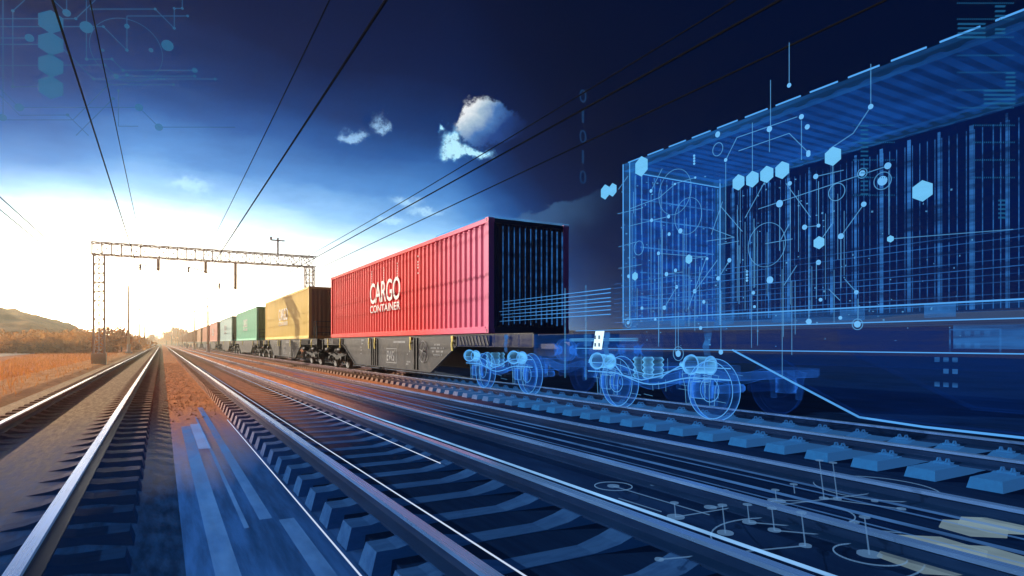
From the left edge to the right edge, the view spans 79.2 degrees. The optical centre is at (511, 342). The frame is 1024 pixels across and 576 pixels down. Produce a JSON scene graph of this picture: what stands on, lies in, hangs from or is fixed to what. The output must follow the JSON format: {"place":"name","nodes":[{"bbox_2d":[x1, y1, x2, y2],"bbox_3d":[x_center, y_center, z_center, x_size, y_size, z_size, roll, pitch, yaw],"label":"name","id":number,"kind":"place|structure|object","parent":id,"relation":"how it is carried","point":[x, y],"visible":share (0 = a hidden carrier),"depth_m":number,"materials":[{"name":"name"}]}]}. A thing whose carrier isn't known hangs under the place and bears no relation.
{"place":"outdoors","nodes":[
{"label":"outdoors","id":0,"kind":"place"},
{"bbox_2d":[0,352,34,356],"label":"path","id":1,"kind":"structure","parent":0,"point":[7,354],"depth_m":78.74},
{"bbox_2d":[0,307,90,336],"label":"hills","id":2,"kind":"structure","parent":0,"point":[14,320],"depth_m":152.16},
{"bbox_2d":[0,351,132,397],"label":"grass","id":3,"kind":"structure","parent":0,"point":[18,368],"depth_m":39.48,"materials":[{"name":"orange plant"}]},
{"bbox_2d":[0,197,143,326],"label":"overhead wire","id":4,"kind":"object","parent":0,"point":[49,241],"visible":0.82,"depth_m":31.86,"materials":[{"name":"grey metal"}]},
{"bbox_2d":[0,209,146,330],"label":"overhead wire","id":5,"kind":"object","parent":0,"point":[50,251],"visible":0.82,"depth_m":35.00,"materials":[{"name":"grey metal"}]},
{"bbox_2d":[149,338,195,343],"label":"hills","id":6,"kind":"structure","parent":0,"point":[160,342],"depth_m":637.25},
{"bbox_2d":[163,363,390,423],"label":"gravel","id":7,"kind":"structure","parent":0,"point":[179,392],"depth_m":17.97,"materials":[{"name":"brown gravel"}]},
{"bbox_2d":[0,344,1023,575],"bbox_3d":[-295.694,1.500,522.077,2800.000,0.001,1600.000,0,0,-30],"label":"ground","id":8,"kind":"structure","parent":0,"point":[242,512],"depth_m":14.60,"materials":[{"name":"blue"}]},
{"bbox_2d":[0,335,33,352],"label":"bush","id":9,"kind":"object","parent":8,"relation":"on","point":[10,345],"visible":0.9,"depth_m":86.19,"materials":[{"name":"brown plant"}]},
{"bbox_2d":[0,326,59,337],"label":"bush","id":10,"kind":"object","parent":8,"relation":"on","point":[33,332],"visible":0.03,"depth_m":101.84,"materials":[{"name":"brown plant"}]},
{"bbox_2d":[0,329,60,352],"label":"bush","id":11,"kind":"object","parent":8,"relation":"on","point":[26,334],"visible":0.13,"depth_m":90.71,"materials":[{"name":"brown plant"}]},
{"bbox_2d":[18,332,83,353],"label":"bush","id":12,"kind":"object","parent":8,"relation":"on","point":[52,344],"visible":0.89,"depth_m":88.46,"materials":[{"name":"brown plant"}]},
{"bbox_2d":[52,330,82,351],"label":"bush","id":13,"kind":"object","parent":8,"relation":"on","point":[67,336],"visible":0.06,"depth_m":99.21,"materials":[{"name":"brown plant"}]},
{"bbox_2d":[54,327,91,336],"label":"bush","id":14,"kind":"object","parent":8,"relation":"on","point":[81,329],"visible":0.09,"depth_m":111.39,"materials":[{"name":"brown plant"}]},
{"bbox_2d":[0,346,151,407],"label":"verge","id":15,"kind":"structure","parent":8,"relation":"on","point":[10,397],"depth_m":23.66,"materials":[{"name":"brown soil"}]},
{"bbox_2d":[58,331,119,352],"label":"bush","id":16,"kind":"object","parent":8,"relation":"on","point":[85,346],"visible":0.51,"depth_m":94.27,"materials":[{"name":"brown plant"}]},
{"bbox_2d":[0,344,185,575],"bbox_3d":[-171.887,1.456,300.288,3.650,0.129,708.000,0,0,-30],"label":"ballast","id":17,"kind":"structure","parent":8,"relation":"on","point":[30,461],"depth_m":6.79,"materials":[{"name":"gravel"}]},
{"bbox_2d":[0,344,160,575],"bbox_3d":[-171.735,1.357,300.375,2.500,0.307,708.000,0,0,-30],"label":"railway track","id":18,"kind":"structure","parent":17,"relation":"on","point":[124,426],"depth_m":5.85,"materials":[{"name":"silver metal"}]},
{"bbox_2d":[79,329,108,349],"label":"bush","id":19,"kind":"object","parent":8,"relation":"on","point":[87,332],"visible":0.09,"depth_m":106.23,"materials":[{"name":"brown plant"}]},
{"bbox_2d":[83,326,131,352],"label":"bush","id":20,"kind":"object","parent":8,"relation":"on","point":[114,341],"visible":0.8,"depth_m":93.67,"materials":[{"name":"brown plant"}]},
{"bbox_2d":[110,330,134,351],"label":"bush","id":21,"kind":"object","parent":8,"relation":"on","point":[121,348],"visible":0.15,"depth_m":103.13,"materials":[{"name":"brown plant"}]},
{"bbox_2d":[122,335,150,350],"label":"bush","id":22,"kind":"object","parent":8,"relation":"on","point":[136,346],"visible":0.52,"depth_m":119.63,"materials":[{"name":"brown plant"}]},
{"bbox_2d":[125,286,148,352],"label":"catenary mast","id":23,"kind":"object","parent":8,"relation":"on","point":[128,341],"visible":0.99,"depth_m":84.15,"materials":[{"name":"metal"}]},
{"bbox_2d":[138,304,151,349],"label":"catenary mast","id":24,"kind":"object","parent":8,"relation":"on","point":[139,323],"visible":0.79,"depth_m":123.31,"materials":[{"name":"metal"}]},
{"bbox_2d":[131,335,159,348],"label":"bush","id":25,"kind":"object","parent":8,"relation":"on","point":[147,340],"visible":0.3,"depth_m":155.08,"materials":[{"name":"brown plant"}]},
{"bbox_2d":[144,313,153,345],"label":"catenary mast","id":26,"kind":"object","parent":8,"relation":"on","point":[144,324],"visible":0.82,"depth_m":162.44,"materials":[{"name":"metal"}]},
{"bbox_2d":[146,334,160,343],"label":"tree","id":27,"kind":"object","parent":8,"relation":"on","point":[153,337],"visible":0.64,"depth_m":371.44,"materials":[{"name":"brown plant"}]},
{"bbox_2d":[157,331,170,344],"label":"tree","id":28,"kind":"object","parent":8,"relation":"on","point":[164,340],"visible":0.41,"depth_m":452.51,"materials":[{"name":"brown plant"}]},
{"bbox_2d":[160,328,178,344],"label":"tree","id":29,"kind":"object","parent":8,"relation":"on","point":[170,334],"visible":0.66,"depth_m":367.19,"materials":[{"name":"brown plant"}]},
{"bbox_2d":[175,324,183,346],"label":"catenary mast","id":30,"kind":"object","parent":8,"relation":"on","point":[182,334],"visible":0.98,"depth_m":210.93,"materials":[{"name":"metal"}]},
{"bbox_2d":[172,329,188,343],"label":"tree","id":31,"kind":"object","parent":8,"relation":"on","point":[179,333],"visible":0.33,"depth_m":352.44,"materials":[{"name":"brown plant"}]},
{"bbox_2d":[178,316,188,347],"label":"catenary mast","id":32,"kind":"object","parent":8,"relation":"on","point":[186,332],"visible":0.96,"depth_m":171.68,"materials":[{"name":"metal"}]},
{"bbox_2d":[184,307,195,348],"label":"catenary mast","id":33,"kind":"object","parent":8,"relation":"on","point":[194,327],"visible":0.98,"depth_m":132.56,"materials":[{"name":"metal"}]},
{"bbox_2d":[190,291,210,351],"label":"catenary mast","id":34,"kind":"object","parent":8,"relation":"on","point":[207,344],"visible":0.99,"depth_m":93.38,"materials":[{"name":"metal"}]},
{"bbox_2d":[91,237,315,364],"bbox_3d":[-22.012,-3.313,45.455,14.740,9.673,0.874,0,0,-30],"label":"overhead gantry","id":35,"kind":"object","parent":8,"relation":"on","point":[98,357],"visible":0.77,"depth_m":43.43,"materials":[{"name":"metal"}]},
{"bbox_2d":[51,0,154,320],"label":"overhead wire","id":36,"kind":"object","parent":35,"relation":"hanging from","point":[63,34],"visible":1,"depth_m":12.80,"materials":[{"name":"black metal"}]},
{"bbox_2d":[89,0,155,313],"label":"overhead wire","id":37,"kind":"object","parent":35,"relation":"hanging from","point":[112,111],"visible":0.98,"depth_m":16.57,"materials":[{"name":"black metal"}]},
{"bbox_2d":[170,0,329,324],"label":"overhead wire","id":38,"kind":"object","parent":35,"relation":"hanging from","point":[275,112],"visible":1,"depth_m":13.27,"materials":[{"name":"black metal"}]},
{"bbox_2d":[166,0,387,335],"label":"overhead wire","id":39,"kind":"object","parent":35,"relation":"hanging from","point":[348,57],"visible":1,"depth_m":10.02,"materials":[{"name":"black metal"}]},
{"bbox_2d":[177,0,736,333],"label":"overhead wire","id":40,"kind":"object","parent":35,"relation":"hanging from","point":[723,7],"visible":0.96,"depth_m":14.17,"materials":[{"name":"black metal"}]},
{"bbox_2d":[180,0,782,332],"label":"overhead wire","id":41,"kind":"object","parent":35,"relation":"hanging from","point":[694,47],"visible":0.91,"depth_m":13.63,"materials":[{"name":"black metal"}]},
{"bbox_2d":[181,0,887,333],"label":"overhead wire","id":42,"kind":"object","parent":35,"relation":"attached to","point":[824,29],"visible":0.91,"depth_m":11.08,"materials":[{"name":"black metal"}]},
{"bbox_2d":[228,421,361,575],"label":"light strip","id":43,"kind":"object","parent":8,"relation":"on","point":[344,556],"visible":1,"depth_m":5.22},
{"bbox_2d":[164,345,722,575],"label":"slab","id":44,"kind":"structure","parent":8,"relation":"on","point":[626,562],"depth_m":4.97,"materials":[{"name":"concrete"}]},
{"bbox_2d":[165,344,814,575],"bbox_3d":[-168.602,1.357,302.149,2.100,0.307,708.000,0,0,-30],"label":"railway track","id":45,"kind":"structure","parent":44,"relation":"on","point":[281,447],"depth_m":5.11,"materials":[{"name":"metal"}]},
{"bbox_2d":[218,367,440,463],"bbox_3d":[-9.090,1.322,21.457,0.010,0.006,33.700,0,0,-30],"label":"light strip","id":46,"kind":"object","parent":45,"relation":"on","point":[353,425],"visible":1,"depth_m":9.43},
{"bbox_2d":[198,366,525,575],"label":"light strip","id":47,"kind":"object","parent":45,"relation":"on","point":[507,564],"visible":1,"depth_m":4.93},
{"bbox_2d":[240,370,823,572],"bbox_3d":[-4.910,1.197,14.745,0.040,0.006,29.500,0,0,-30],"label":"light strip","id":48,"kind":"object","parent":45,"relation":"on","point":[801,565],"visible":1,"depth_m":4.49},
{"bbox_2d":[169,345,1023,575],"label":"slab","id":49,"kind":"structure","parent":8,"relation":"on","point":[827,558],"depth_m":5.51,"materials":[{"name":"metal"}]},
{"bbox_2d":[167,344,1023,575],"bbox_3d":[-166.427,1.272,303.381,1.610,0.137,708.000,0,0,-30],"label":"railway track","id":50,"kind":"structure","parent":49,"relation":"on","point":[932,558],"depth_m":5.49,"materials":[{"name":"metal"}]},
{"bbox_2d":[347,388,756,487],"bbox_3d":[-2.501,1.297,13.811,0.060,0.006,25.500,0,0,-30],"label":"light strip","id":51,"kind":"object","parent":50,"relation":"on","point":[525,431],"visible":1,"depth_m":7.40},
{"bbox_2d":[901,517,1023,566],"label":"circuit hologram","id":52,"kind":"object","parent":49,"relation":"on","point":[1001,526],"visible":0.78,"depth_m":4.41,"materials":[{"name":"blue"}]},
{"bbox_2d":[180,345,1023,507],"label":"slab","id":53,"kind":"structure","parent":8,"relation":"on","point":[956,486],"depth_m":7.83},
{"bbox_2d":[172,344,1023,493],"bbox_3d":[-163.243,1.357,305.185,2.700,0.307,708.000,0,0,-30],"label":"railway track","id":54,"kind":"structure","parent":53,"relation":"on","point":[868,447],"depth_m":9.35,"materials":[{"name":"metal"}]},
{"bbox_2d":[196,337,203,348],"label":"container wagon","id":55,"kind":"object","parent":54,"relation":"on","point":[198,344],"visible":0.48,"depth_m":133.85,"materials":[{"name":"paint"}]},
{"bbox_2d":[197,328,201,341],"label":"shipping container","id":56,"kind":"object","parent":55,"relation":"on","point":[199,333],"visible":0.39,"depth_m":134.59,"materials":[{"name":"metal"}]},
{"bbox_2d":[209,341,231,350],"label":"container wagon","id":57,"kind":"object","parent":54,"relation":"on","point":[214,345],"visible":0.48,"depth_m":95.90,"materials":[{"name":"paint"}]},
{"bbox_2d":[210,321,219,340],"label":"shipping container","id":58,"kind":"object","parent":57,"relation":"on","point":[215,331],"visible":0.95,"depth_m":94.91,"materials":[{"name":"metal"}]},
{"bbox_2d":[219,333,253,352],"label":"container wagon","id":59,"kind":"object","parent":54,"relation":"on","point":[226,345],"visible":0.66,"depth_m":76.98,"materials":[{"name":"paint"}]},
{"bbox_2d":[220,316,235,340],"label":"shipping container","id":60,"kind":"object","parent":59,"relation":"on","point":[227,327],"visible":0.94,"depth_m":76.50,"materials":[{"name":"metal"}]},
{"bbox_2d":[234,332,283,356],"bbox_3d":[-24.980,0.026,61.013,2.585,2.384,21.760,0,0,-30],"label":"container wagon","id":61,"kind":"object","parent":54,"relation":"on","point":[249,346],"visible":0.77,"depth_m":57.71,"materials":[{"name":"paint"}]},
{"bbox_2d":[236,306,264,340],"bbox_3d":[-25.105,-1.710,61.287,2.463,2.920,16.612,0,0,-30],"label":"shipping container","id":62,"kind":"object","parent":61,"relation":"on","point":[250,324],"visible":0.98,"depth_m":56.79,"materials":[{"name":"metal"}]},
{"bbox_2d":[262,321,345,364],"bbox_3d":[-14.237,0.032,42.044,2.585,2.396,21.760,0,0,-30],"label":"container wagon","id":63,"kind":"object","parent":54,"relation":"on","point":[290,348],"visible":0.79,"depth_m":37.89,"materials":[{"name":"paint"}]},
{"bbox_2d":[265,286,330,339],"bbox_3d":[-14.362,-1.710,42.318,2.463,2.920,16.612,0,0,-30],"label":"shipping container","id":64,"kind":"object","parent":63,"relation":"on","point":[295,314],"visible":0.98,"depth_m":36.70,"materials":[{"name":"metal"}]},
{"bbox_2d":[322,333,624,393],"bbox_3d":[-3.499,0.504,23.072,2.599,1.459,21.760,0,0,-30],"label":"container wagon","id":65,"kind":"object","parent":54,"relation":"on","point":[493,352],"visible":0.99,"depth_m":18.73,"materials":[{"name":"paint"}]},
{"bbox_2d":[331,217,568,337],"bbox_3d":[-3.617,-1.725,23.345,2.465,2.950,16.621,0,0,-30],"label":"shipping container","id":66,"kind":"object","parent":65,"relation":"on","point":[469,279],"visible":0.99,"depth_m":16.82,"materials":[{"name":"red metal"}]},
{"bbox_2d":[570,317,1023,438],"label":"hologram wagon","id":67,"kind":"object","parent":54,"relation":"on","point":[599,335],"visible":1,"depth_m":9.45,"materials":[{"name":"blue"}]},
{"bbox_2d":[500,301,610,311],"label":"light strand","id":68,"kind":"object","parent":67,"relation":"attached to","point":[564,305],"visible":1,"depth_m":12.43},
{"bbox_2d":[502,297,610,308],"bbox_3d":[0.780,-0.826,13.048,0.016,0.017,4.139,0,0,-29],"label":"light strand","id":69,"kind":"object","parent":67,"relation":"attached to","point":[568,301],"visible":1,"depth_m":12.30},
{"bbox_2d":[503,305,610,314],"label":"light strand","id":70,"kind":"object","parent":67,"relation":"attached to","point":[566,309],"visible":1,"depth_m":12.29},
{"bbox_2d":[504,309,610,317],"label":"light strand","id":71,"kind":"object","parent":67,"relation":"attached to","point":[568,312],"visible":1,"depth_m":12.30},
{"bbox_2d":[504,292,610,304],"bbox_3d":[0.796,-0.914,13.020,0.016,0.017,4.074,0,0,-29],"label":"light strand","id":72,"kind":"object","parent":67,"relation":"attached to","point":[567,297],"visible":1,"depth_m":12.26},
{"bbox_2d":[504,288,610,301],"bbox_3d":[0.781,-0.988,13.046,0.016,0.017,4.134,0,0,-29],"label":"light strand","id":73,"kind":"object","parent":67,"relation":"attached to","point":[569,293],"visible":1,"depth_m":12.20},
{"bbox_2d":[511,314,610,320],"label":"light strand","id":74,"kind":"object","parent":67,"relation":"attached to","point":[570,316],"visible":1,"depth_m":12.24},
{"bbox_2d":[623,9,1023,329],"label":"hologram container","id":75,"kind":"object","parent":67,"relation":"on","point":[1002,210],"visible":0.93,"depth_m":9.51,"materials":[{"name":"blue"}]},
{"bbox_2d":[614,294,712,303],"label":"light strand","id":76,"kind":"object","parent":75,"relation":"attached to","point":[669,298],"visible":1,"depth_m":9.83},
{"bbox_2d":[614,272,736,288],"bbox_3d":[4.458,-0.998,6.375,0.009,0.058,10.700,0,0,-30],"label":"light strand","id":77,"kind":"object","parent":75,"relation":"attached to","point":[661,282],"visible":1,"depth_m":10.30},
{"bbox_2d":[615,314,769,322],"bbox_3d":[4.458,-0.385,6.375,0.009,0.058,10.700,0,0,-30],"label":"light strand","id":78,"kind":"object","parent":75,"relation":"attached to","point":[658,320],"visible":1,"depth_m":10.09},
{"bbox_2d":[650,279,737,289],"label":"light strand","id":79,"kind":"object","parent":75,"relation":"attached to","point":[693,284],"visible":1,"depth_m":9.40},
{"bbox_2d":[614,281,784,299],"bbox_3d":[4.458,-0.801,6.375,0.009,0.058,10.700,0,0,-30],"label":"light strand","id":80,"kind":"object","parent":75,"relation":"attached to","point":[709,289],"visible":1,"depth_m":9.11},
{"bbox_2d":[626,297,802,310],"bbox_3d":[4.458,-0.584,6.375,0.009,0.059,10.700,0,0,-30],"label":"light strand","id":81,"kind":"object","parent":75,"relation":"attached to","point":[735,302],"visible":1,"depth_m":8.50},
{"bbox_2d":[634,283,889,305],"bbox_3d":[4.458,-0.659,6.375,0.009,0.058,10.700,0,0,-30],"label":"light strand","id":82,"kind":"object","parent":75,"relation":"attached to","point":[680,301],"visible":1,"depth_m":9.97},
{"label":"container wagon","id":83,"kind":"object","parent":54,"relation":"on","visible":0},
{"bbox_2d":[202,325,213,341],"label":"shipping container","id":84,"kind":"object","parent":83,"relation":"on","point":[204,333],"visible":0.34,"depth_m":116.18,"materials":[{"name":"metal"}]},
{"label":"container wagon","id":85,"kind":"object","parent":54,"relation":"on","visible":0},
{"bbox_2d":[193,330,196,341],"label":"shipping container","id":86,"kind":"object","parent":85,"relation":"on","point":[195,335],"visible":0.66,"depth_m":149.34,"materials":[{"name":"brown metal"}]},
{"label":"container wagon","id":87,"kind":"object","parent":54,"relation":"on","visible":0},
{"bbox_2d":[189,331,192,341],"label":"shipping container","id":88,"kind":"object","parent":87,"relation":"on","point":[191,336],"visible":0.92,"depth_m":169.18,"materials":[{"name":"beige metal"}]},
{"bbox_2d":[0,0,1023,337],"label":"sky","id":89,"kind":"structure","parent":0,"point":[196,87],"materials":[{"name":"blue"}]},
{"bbox_2d":[320,310,1023,358],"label":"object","id":90,"kind":"structure","parent":0,"point":[893,337],"depth_m":94.08,"materials":[{"name":"blue"}]},
{"bbox_2d":[601,55,932,356],"bbox_3d":[3.199,-1.711,8.628,0.009,4.318,6.328,0,0,-30],"label":"circuit hologram","id":91,"kind":"object","parent":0,"point":[922,190],"visible":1,"depth_m":8.25,"materials":[{"name":"blue"}]}
]}

